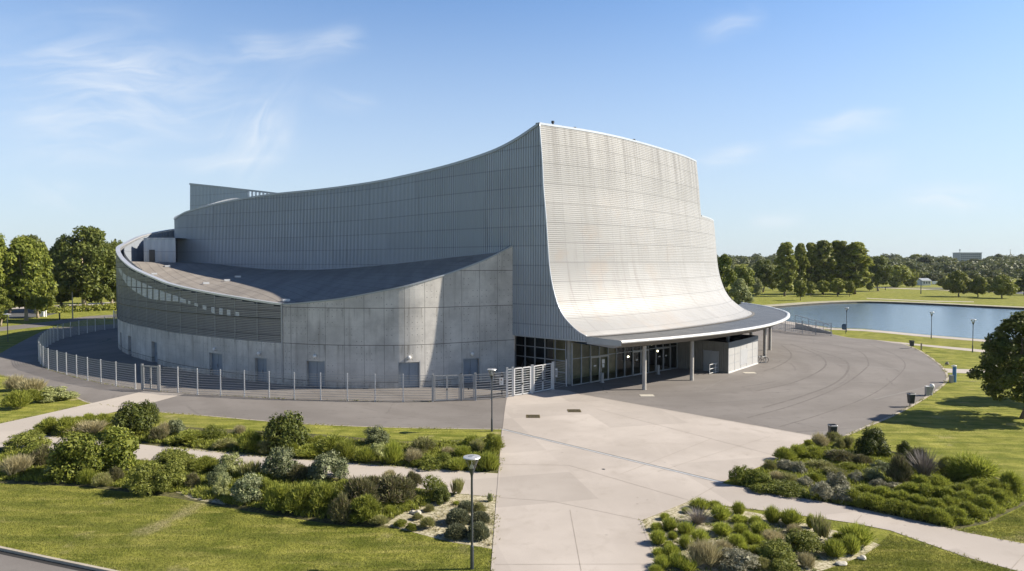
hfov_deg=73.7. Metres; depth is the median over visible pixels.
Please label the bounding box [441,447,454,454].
dry clump
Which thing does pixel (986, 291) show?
road
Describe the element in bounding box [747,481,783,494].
creeping shrub
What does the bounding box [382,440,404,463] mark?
grass tuft
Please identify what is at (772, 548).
leafy shrub
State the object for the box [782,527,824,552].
leafy shrub
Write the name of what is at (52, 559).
front kerb
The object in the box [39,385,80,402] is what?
leafy shrub
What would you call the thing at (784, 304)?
bank path
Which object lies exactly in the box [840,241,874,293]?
poplar tree
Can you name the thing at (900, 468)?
heather shrub
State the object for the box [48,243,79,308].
broadleaf tree
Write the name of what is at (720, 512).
grass tuft
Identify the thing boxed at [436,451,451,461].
clipped shrub
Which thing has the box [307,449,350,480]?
leafy shrub
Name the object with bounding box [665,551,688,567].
grass tuft
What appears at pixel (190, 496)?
gravel
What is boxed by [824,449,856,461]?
heather shrub
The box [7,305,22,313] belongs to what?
broadleaf tree
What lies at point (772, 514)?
grass tuft
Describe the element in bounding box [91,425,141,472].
leafy shrub
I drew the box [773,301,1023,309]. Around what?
pond wall
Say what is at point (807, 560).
dry clump
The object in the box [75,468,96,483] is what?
grass tuft
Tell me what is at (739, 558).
grey shrub
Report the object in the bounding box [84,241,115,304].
broadleaf tree
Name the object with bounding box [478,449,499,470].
grass tuft
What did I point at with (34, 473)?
ground cover
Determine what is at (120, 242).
broadleaf tree
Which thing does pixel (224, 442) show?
fading clump
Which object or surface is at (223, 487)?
leafy shrub
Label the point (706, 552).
dry clump
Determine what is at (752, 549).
grass tuft
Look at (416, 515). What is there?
fading clump
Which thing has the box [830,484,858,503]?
grey shrub
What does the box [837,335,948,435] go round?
forecourt kerb
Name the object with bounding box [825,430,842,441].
fading clump
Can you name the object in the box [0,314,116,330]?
park road
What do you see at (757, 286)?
broadleaf tree
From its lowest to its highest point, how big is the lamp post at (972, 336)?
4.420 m
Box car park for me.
[5,305,94,318]
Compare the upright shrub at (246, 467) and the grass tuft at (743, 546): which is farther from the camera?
the upright shrub at (246, 467)
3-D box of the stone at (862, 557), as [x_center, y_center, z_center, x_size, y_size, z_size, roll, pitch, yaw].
[14.120,10.955,27.589,0.353,0.151,0.313,-1,2,-32]
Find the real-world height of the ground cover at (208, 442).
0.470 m
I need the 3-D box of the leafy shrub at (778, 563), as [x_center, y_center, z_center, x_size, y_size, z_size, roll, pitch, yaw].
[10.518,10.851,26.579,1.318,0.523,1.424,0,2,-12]
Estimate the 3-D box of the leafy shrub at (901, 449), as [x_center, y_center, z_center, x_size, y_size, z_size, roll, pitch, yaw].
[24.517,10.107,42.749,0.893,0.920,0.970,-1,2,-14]
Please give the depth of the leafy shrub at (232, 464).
38.55 m
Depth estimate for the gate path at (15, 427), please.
55.22 m
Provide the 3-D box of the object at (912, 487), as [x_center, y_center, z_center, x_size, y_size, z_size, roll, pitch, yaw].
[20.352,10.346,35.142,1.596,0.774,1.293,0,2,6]
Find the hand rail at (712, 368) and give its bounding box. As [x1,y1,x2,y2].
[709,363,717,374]
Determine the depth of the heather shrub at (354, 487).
32.54 m
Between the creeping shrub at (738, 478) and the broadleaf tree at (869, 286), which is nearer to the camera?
the creeping shrub at (738, 478)
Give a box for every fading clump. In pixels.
[90,471,114,486]
[211,436,237,447]
[256,440,271,453]
[369,515,388,523]
[408,435,437,453]
[411,512,422,519]
[418,516,435,527]
[423,503,434,511]
[474,502,487,510]
[716,547,729,562]
[753,555,771,570]
[760,459,776,470]
[779,471,798,481]
[803,458,835,470]
[822,466,848,475]
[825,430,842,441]
[832,437,844,448]
[843,435,854,447]
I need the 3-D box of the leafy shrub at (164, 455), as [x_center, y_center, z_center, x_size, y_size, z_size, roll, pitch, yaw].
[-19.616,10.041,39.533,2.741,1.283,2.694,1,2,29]
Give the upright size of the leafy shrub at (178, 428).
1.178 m
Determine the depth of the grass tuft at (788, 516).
31.03 m
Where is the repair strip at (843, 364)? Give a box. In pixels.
[700,358,942,398]
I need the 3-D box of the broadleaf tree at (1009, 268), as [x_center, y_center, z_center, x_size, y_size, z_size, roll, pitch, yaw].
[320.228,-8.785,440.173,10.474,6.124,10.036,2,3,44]
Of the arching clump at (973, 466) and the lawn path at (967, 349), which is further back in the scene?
the lawn path at (967, 349)
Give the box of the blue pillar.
[952,365,956,381]
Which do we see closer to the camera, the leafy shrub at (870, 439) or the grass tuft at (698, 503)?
the grass tuft at (698, 503)
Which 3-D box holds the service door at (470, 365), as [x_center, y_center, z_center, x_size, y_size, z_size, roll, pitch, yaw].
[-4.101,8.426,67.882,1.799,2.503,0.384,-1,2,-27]
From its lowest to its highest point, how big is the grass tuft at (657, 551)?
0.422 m
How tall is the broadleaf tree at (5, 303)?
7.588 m
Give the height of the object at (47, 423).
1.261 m
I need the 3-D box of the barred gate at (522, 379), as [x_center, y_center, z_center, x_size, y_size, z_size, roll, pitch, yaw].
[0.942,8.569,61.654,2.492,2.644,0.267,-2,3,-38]
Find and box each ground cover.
[0,448,433,521]
[44,425,499,470]
[405,499,493,545]
[655,511,839,570]
[740,437,1023,526]
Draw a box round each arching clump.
[944,450,1002,480]
[998,468,1023,494]
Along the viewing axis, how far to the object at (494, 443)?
42.33 m
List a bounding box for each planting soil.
[0,448,454,527]
[45,426,499,472]
[738,451,1023,529]
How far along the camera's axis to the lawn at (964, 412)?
35.47 m
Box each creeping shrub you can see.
[410,454,444,470]
[728,464,751,485]
[744,468,771,483]
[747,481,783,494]
[765,479,807,497]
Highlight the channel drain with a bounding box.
[502,429,722,482]
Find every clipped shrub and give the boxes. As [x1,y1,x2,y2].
[200,424,226,439]
[421,474,449,496]
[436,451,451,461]
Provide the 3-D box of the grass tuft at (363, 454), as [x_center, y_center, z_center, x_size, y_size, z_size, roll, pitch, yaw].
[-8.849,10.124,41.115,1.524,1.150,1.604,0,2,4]
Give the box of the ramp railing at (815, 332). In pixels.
[772,320,831,334]
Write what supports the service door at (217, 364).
in the concert hall
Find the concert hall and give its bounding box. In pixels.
[116,121,789,389]
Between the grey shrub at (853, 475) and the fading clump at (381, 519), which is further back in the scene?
the grey shrub at (853, 475)
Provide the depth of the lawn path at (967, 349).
95.99 m
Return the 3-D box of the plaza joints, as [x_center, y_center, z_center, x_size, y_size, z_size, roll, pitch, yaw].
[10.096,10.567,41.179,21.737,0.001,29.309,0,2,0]
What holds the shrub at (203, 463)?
on the planting soil at (260, 509)
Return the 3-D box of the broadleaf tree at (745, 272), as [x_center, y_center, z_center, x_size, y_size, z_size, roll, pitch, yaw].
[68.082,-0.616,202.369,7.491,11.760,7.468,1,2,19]
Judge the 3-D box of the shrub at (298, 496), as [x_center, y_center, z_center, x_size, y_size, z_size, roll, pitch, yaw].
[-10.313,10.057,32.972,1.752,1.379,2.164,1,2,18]
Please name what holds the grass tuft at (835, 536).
on the gravel at (822, 562)
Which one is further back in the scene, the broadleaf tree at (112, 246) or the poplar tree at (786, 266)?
the poplar tree at (786, 266)
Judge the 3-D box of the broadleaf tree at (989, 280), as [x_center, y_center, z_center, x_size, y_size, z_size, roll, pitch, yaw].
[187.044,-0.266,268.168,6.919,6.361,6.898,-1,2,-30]
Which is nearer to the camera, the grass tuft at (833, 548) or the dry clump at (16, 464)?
the grass tuft at (833, 548)
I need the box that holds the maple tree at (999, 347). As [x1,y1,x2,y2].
[965,311,1023,418]
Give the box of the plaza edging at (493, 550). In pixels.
[491,394,811,570]
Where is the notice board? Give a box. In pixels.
[494,372,503,393]
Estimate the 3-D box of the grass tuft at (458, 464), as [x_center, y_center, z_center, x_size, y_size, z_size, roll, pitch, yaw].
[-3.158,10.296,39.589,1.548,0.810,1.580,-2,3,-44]
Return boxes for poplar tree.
[772,242,798,295]
[789,243,809,287]
[800,242,821,293]
[809,240,837,293]
[824,240,855,293]
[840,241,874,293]
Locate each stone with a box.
[835,561,846,565]
[857,555,865,559]
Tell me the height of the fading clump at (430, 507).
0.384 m
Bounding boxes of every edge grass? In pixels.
[39,362,431,401]
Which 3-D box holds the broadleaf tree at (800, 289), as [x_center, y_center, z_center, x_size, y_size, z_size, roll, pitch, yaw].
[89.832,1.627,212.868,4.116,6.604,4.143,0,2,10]
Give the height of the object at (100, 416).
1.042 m
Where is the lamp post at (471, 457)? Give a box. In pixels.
[463,454,480,569]
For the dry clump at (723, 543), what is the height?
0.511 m
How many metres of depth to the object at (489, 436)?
44.94 m
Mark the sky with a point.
(894, 127)
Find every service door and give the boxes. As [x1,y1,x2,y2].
[154,342,156,361]
[209,352,222,376]
[254,357,266,381]
[306,360,324,385]
[398,361,419,387]
[463,358,479,382]
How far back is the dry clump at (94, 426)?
47.50 m
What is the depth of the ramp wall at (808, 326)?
120.01 m
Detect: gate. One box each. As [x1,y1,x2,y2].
[141,364,160,390]
[432,373,461,401]
[460,373,475,400]
[512,365,532,396]
[533,362,553,392]
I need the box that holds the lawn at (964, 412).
[0,264,1023,570]
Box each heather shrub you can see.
[27,443,57,466]
[107,466,124,480]
[148,427,166,439]
[184,471,199,487]
[286,462,313,480]
[326,492,353,522]
[339,473,381,504]
[363,474,381,485]
[376,472,419,502]
[406,470,422,486]
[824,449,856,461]
[852,453,873,464]
[884,452,913,482]
[905,447,932,466]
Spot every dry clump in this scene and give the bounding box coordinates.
[0,453,35,474]
[1,374,26,389]
[15,377,48,390]
[63,418,109,433]
[158,421,170,435]
[232,423,245,434]
[381,469,394,476]
[402,447,424,461]
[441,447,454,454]
[684,537,721,566]
[712,539,735,548]
[760,528,786,540]
[769,469,783,479]
[786,522,801,532]
[796,551,816,567]
[811,432,831,445]
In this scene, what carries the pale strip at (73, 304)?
on the lawn at (964, 412)
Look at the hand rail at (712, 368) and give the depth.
73.49 m
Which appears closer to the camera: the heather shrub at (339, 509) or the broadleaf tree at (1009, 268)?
the heather shrub at (339, 509)
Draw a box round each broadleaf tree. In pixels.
[0,233,21,308]
[0,287,13,326]
[3,235,57,320]
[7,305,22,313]
[15,234,38,243]
[18,240,58,317]
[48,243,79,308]
[49,225,117,309]
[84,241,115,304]
[104,241,118,303]
[111,238,122,302]
[717,253,736,297]
[728,278,754,304]
[730,264,755,297]
[751,278,762,294]
[752,260,775,291]
[769,264,776,289]
[793,280,807,300]
[806,281,816,295]
[816,280,829,294]
[827,278,846,295]
[844,281,855,296]
[864,255,894,290]
[866,283,873,290]
[887,264,914,286]
[903,269,918,286]
[909,254,921,257]
[916,256,935,262]
[918,272,929,277]
[924,273,938,280]
[935,272,946,278]
[936,277,949,289]
[941,270,974,296]
[963,271,977,278]
[971,275,989,296]
[984,274,1019,297]
[984,277,992,292]
[1002,267,1014,275]
[1013,274,1023,293]
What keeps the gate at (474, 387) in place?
on the road surface at (739, 397)
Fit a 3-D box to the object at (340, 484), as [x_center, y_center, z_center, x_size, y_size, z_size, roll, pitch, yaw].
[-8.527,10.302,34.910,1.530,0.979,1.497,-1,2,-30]
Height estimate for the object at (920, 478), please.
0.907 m
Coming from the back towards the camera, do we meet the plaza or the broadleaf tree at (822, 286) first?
the broadleaf tree at (822, 286)
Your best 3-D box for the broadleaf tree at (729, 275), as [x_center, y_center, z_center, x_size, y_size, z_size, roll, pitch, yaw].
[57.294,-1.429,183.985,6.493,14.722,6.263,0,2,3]
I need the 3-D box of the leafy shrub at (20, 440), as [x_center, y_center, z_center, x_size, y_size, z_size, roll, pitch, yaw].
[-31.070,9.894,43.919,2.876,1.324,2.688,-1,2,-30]
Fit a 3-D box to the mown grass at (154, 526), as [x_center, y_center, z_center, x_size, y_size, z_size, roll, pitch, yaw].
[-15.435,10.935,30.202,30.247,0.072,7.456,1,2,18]
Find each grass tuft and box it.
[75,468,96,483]
[287,441,297,451]
[352,445,375,461]
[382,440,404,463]
[382,503,399,514]
[445,456,468,469]
[453,445,471,456]
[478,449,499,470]
[648,527,667,544]
[648,563,664,570]
[650,522,662,530]
[651,547,666,555]
[651,554,672,567]
[659,512,671,519]
[661,515,677,530]
[662,541,680,556]
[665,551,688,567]
[667,530,678,538]
[675,520,696,534]
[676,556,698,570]
[677,532,694,548]
[682,506,692,512]
[687,496,713,509]
[688,527,712,542]
[709,499,720,507]
[709,521,736,535]
[710,504,733,520]
[727,532,746,547]
[729,499,745,514]
[729,514,749,523]
[732,521,750,534]
[736,542,748,549]
[742,528,754,543]
[746,543,760,554]
[747,519,772,534]
[748,533,765,545]
[749,515,762,523]
[762,504,780,522]
[779,507,804,524]
[805,512,813,527]
[820,537,848,557]
[832,532,841,539]
[834,520,877,546]
[839,533,864,554]
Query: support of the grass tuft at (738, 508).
on the gravel at (822, 562)
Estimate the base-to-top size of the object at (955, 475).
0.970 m
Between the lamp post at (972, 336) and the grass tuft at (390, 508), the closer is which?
the grass tuft at (390, 508)
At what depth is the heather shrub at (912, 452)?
39.27 m
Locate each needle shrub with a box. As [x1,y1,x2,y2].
[165,429,205,444]
[257,478,277,500]
[348,493,382,523]
[392,519,406,527]
[405,522,416,530]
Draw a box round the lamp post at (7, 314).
[3,313,10,341]
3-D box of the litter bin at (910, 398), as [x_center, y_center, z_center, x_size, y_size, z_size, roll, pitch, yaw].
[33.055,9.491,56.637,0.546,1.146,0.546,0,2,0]
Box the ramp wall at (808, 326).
[795,315,831,333]
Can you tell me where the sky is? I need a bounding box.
[0,0,1023,258]
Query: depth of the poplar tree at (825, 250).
251.89 m
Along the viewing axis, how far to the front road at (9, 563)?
26.94 m
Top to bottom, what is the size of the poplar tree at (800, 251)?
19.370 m
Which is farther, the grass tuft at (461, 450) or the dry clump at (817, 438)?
the dry clump at (817, 438)
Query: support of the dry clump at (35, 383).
on the lawn at (964, 412)
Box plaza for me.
[493,390,811,570]
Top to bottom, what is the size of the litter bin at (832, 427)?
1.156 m
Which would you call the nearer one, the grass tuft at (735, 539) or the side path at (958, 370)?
the grass tuft at (735, 539)
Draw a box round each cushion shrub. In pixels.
[443,522,467,541]
[444,507,470,525]
[457,500,474,511]
[466,520,489,541]
[469,510,490,523]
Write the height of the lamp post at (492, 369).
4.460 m
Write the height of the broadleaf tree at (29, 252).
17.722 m
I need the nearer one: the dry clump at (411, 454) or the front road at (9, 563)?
the front road at (9, 563)
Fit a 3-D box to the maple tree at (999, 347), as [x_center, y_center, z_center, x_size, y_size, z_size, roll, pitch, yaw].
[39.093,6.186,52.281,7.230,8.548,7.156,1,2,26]
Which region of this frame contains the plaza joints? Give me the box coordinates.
[499,411,1023,570]
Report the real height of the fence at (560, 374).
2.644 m
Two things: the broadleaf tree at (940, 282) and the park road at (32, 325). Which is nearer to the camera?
the park road at (32, 325)
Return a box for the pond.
[778,303,1023,338]
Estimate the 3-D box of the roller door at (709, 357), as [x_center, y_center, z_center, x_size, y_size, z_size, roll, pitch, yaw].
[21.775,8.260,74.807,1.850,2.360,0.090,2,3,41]
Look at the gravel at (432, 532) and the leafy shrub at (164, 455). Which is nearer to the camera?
the gravel at (432, 532)
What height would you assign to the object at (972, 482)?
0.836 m
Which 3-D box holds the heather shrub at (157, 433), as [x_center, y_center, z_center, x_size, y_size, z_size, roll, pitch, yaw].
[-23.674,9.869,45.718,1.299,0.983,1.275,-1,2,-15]
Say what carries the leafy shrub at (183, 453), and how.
on the planting soil at (260, 509)
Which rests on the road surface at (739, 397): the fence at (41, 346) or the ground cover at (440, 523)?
the fence at (41, 346)
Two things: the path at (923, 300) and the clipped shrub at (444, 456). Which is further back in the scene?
the path at (923, 300)
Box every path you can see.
[0,391,181,443]
[0,436,497,496]
[692,483,1023,570]
[765,300,1023,307]
[782,321,985,341]
[867,298,969,301]
[878,340,984,351]
[944,368,984,372]
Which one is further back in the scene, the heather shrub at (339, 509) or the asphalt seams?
the asphalt seams
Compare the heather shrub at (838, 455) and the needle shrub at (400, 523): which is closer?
the needle shrub at (400, 523)
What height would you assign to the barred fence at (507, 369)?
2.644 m
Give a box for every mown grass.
[0,484,491,570]
[822,534,1016,570]
[958,506,1023,541]
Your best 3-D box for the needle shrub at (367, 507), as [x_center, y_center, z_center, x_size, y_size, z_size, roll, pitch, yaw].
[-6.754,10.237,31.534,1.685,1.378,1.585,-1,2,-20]
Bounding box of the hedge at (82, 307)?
[34,302,116,313]
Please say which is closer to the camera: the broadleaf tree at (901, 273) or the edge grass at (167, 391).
the edge grass at (167, 391)
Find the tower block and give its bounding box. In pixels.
[953,249,981,260]
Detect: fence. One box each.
[38,316,135,388]
[113,310,117,327]
[160,367,431,401]
[475,371,506,400]
[506,368,511,396]
[553,359,566,389]
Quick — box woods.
[717,253,1023,279]
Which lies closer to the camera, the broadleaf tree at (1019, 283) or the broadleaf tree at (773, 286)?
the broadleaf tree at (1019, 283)
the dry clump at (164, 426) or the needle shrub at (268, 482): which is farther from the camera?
the dry clump at (164, 426)
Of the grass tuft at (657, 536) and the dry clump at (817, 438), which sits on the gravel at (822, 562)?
the grass tuft at (657, 536)
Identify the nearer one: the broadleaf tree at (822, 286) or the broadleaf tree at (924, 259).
the broadleaf tree at (822, 286)
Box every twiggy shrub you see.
[684,505,715,523]
[904,446,947,476]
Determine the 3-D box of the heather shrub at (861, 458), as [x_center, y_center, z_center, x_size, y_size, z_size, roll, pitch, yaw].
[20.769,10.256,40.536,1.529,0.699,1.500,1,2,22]
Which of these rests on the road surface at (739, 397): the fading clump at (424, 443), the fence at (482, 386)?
the fence at (482, 386)
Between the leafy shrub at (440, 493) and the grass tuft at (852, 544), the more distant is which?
the leafy shrub at (440, 493)
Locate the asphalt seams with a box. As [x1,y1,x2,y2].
[747,342,905,426]
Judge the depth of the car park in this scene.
159.42 m
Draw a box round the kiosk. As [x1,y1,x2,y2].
[678,334,757,373]
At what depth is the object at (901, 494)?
33.66 m
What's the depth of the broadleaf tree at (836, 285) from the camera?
237.28 m
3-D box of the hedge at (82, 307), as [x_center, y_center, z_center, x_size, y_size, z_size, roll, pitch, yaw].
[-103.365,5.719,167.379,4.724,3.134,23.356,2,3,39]
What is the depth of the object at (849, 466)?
39.11 m
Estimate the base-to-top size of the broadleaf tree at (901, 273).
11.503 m
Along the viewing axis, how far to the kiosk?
75.85 m
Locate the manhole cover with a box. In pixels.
[639,394,654,396]
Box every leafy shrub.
[0,429,52,450]
[12,442,41,457]
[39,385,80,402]
[43,429,103,483]
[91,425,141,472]
[110,400,155,432]
[124,460,172,496]
[138,399,160,423]
[147,459,189,492]
[149,446,196,468]
[166,418,185,434]
[169,449,191,465]
[211,474,229,496]
[214,452,243,473]
[229,471,264,503]
[258,447,297,478]
[259,410,310,453]
[300,479,325,488]
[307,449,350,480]
[369,442,385,457]
[432,486,450,504]
[486,493,492,501]
[756,537,798,562]
[767,555,800,570]
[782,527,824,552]
[853,426,891,457]
[895,440,911,454]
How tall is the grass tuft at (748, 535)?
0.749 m
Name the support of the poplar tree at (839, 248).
on the lawn at (964, 412)
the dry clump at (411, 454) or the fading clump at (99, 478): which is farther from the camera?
the dry clump at (411, 454)
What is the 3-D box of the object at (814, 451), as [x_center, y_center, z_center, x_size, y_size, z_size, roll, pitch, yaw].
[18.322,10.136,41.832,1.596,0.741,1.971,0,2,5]
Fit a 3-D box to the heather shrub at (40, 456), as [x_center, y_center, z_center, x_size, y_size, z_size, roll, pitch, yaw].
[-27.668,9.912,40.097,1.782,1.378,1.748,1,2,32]
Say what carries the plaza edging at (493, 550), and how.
on the plaza
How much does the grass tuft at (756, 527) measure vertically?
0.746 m
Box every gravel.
[176,487,234,503]
[385,494,495,548]
[643,501,878,570]
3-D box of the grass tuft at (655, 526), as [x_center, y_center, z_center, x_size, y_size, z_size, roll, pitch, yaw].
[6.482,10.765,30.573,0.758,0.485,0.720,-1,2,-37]
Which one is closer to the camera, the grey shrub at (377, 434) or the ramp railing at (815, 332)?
the grey shrub at (377, 434)
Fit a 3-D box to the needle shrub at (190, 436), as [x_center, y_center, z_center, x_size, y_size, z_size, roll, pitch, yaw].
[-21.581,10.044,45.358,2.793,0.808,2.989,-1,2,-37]
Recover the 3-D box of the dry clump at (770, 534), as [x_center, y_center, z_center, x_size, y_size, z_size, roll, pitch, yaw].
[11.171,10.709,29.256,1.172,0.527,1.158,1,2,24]
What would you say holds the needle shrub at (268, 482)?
on the planting soil at (260, 509)
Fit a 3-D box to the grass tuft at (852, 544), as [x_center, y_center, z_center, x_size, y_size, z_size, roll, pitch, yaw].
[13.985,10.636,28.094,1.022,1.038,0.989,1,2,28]
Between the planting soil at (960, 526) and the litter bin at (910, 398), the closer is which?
the planting soil at (960, 526)
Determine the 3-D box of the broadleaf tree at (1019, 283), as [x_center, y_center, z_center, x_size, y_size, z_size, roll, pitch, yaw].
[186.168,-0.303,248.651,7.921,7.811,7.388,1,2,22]
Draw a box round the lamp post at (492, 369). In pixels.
[487,368,496,431]
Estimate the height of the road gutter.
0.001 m
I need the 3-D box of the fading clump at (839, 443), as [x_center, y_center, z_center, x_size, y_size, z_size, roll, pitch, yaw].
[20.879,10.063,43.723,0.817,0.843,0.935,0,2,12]
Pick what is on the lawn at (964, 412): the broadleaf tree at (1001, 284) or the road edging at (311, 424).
the broadleaf tree at (1001, 284)
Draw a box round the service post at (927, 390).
[924,386,929,395]
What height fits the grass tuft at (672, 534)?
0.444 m
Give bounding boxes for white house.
[916,278,931,284]
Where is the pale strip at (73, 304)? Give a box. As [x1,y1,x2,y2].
[12,302,113,308]
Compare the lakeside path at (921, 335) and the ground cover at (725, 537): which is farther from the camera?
the lakeside path at (921, 335)
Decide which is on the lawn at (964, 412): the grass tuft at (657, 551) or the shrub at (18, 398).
the shrub at (18, 398)
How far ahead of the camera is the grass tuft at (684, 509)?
32.69 m
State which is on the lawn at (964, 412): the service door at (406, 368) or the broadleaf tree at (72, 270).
the broadleaf tree at (72, 270)
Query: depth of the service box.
67.89 m
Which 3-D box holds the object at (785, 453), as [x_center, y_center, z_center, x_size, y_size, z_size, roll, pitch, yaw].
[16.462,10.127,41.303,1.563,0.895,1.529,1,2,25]
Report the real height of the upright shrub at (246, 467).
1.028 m
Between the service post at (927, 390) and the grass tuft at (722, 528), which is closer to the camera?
the grass tuft at (722, 528)
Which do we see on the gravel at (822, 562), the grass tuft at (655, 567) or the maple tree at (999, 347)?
the grass tuft at (655, 567)
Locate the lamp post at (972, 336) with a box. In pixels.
[970,319,975,351]
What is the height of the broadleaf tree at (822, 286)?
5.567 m
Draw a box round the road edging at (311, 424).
[46,386,462,428]
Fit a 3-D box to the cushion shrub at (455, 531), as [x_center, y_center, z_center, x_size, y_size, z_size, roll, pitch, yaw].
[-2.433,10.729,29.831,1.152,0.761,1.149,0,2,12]
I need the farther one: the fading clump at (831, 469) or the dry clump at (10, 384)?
the dry clump at (10, 384)
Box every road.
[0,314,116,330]
[0,554,77,570]
[928,288,1023,293]
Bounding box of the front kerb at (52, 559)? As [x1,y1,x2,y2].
[0,546,117,570]
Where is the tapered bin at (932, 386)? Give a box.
[929,384,934,394]
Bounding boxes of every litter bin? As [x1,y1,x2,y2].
[827,424,837,432]
[906,393,915,405]
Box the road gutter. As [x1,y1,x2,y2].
[0,551,94,570]
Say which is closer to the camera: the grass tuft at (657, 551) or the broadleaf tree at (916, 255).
the grass tuft at (657, 551)
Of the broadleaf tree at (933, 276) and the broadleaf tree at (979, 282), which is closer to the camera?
the broadleaf tree at (979, 282)
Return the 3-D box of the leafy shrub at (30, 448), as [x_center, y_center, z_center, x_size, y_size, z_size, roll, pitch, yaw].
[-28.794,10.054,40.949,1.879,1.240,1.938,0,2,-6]
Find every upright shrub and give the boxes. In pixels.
[236,459,260,475]
[450,477,464,493]
[469,438,485,451]
[810,511,832,538]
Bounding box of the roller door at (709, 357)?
[703,350,718,372]
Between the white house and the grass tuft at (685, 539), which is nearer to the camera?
the grass tuft at (685, 539)
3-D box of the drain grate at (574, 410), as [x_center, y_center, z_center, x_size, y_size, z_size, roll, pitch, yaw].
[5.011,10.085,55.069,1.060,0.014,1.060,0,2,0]
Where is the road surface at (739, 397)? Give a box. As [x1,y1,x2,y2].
[0,322,945,435]
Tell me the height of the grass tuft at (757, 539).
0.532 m
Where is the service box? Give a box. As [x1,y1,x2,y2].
[949,375,953,382]
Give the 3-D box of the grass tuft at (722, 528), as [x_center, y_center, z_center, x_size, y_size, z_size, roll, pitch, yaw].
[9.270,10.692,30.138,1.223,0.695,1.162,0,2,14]
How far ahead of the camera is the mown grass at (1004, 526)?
30.83 m
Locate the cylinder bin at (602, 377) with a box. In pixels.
[600,373,604,382]
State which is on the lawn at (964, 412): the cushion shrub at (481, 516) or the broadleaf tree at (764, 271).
the broadleaf tree at (764, 271)
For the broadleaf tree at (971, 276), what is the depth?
417.70 m
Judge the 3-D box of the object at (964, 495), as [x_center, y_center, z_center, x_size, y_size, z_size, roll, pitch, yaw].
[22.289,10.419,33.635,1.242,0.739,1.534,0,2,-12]
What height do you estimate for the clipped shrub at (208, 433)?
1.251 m
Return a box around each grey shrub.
[205,463,231,487]
[363,424,390,444]
[717,546,760,570]
[776,458,793,470]
[791,460,807,473]
[796,475,814,486]
[809,480,837,500]
[825,471,852,488]
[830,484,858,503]
[848,470,866,483]
[863,467,885,481]
[868,459,890,472]
[868,478,887,486]
[887,482,901,488]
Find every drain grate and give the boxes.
[526,415,539,417]
[567,409,580,411]
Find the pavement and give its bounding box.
[875,287,948,290]
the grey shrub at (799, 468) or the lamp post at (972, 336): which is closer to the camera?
the grey shrub at (799, 468)

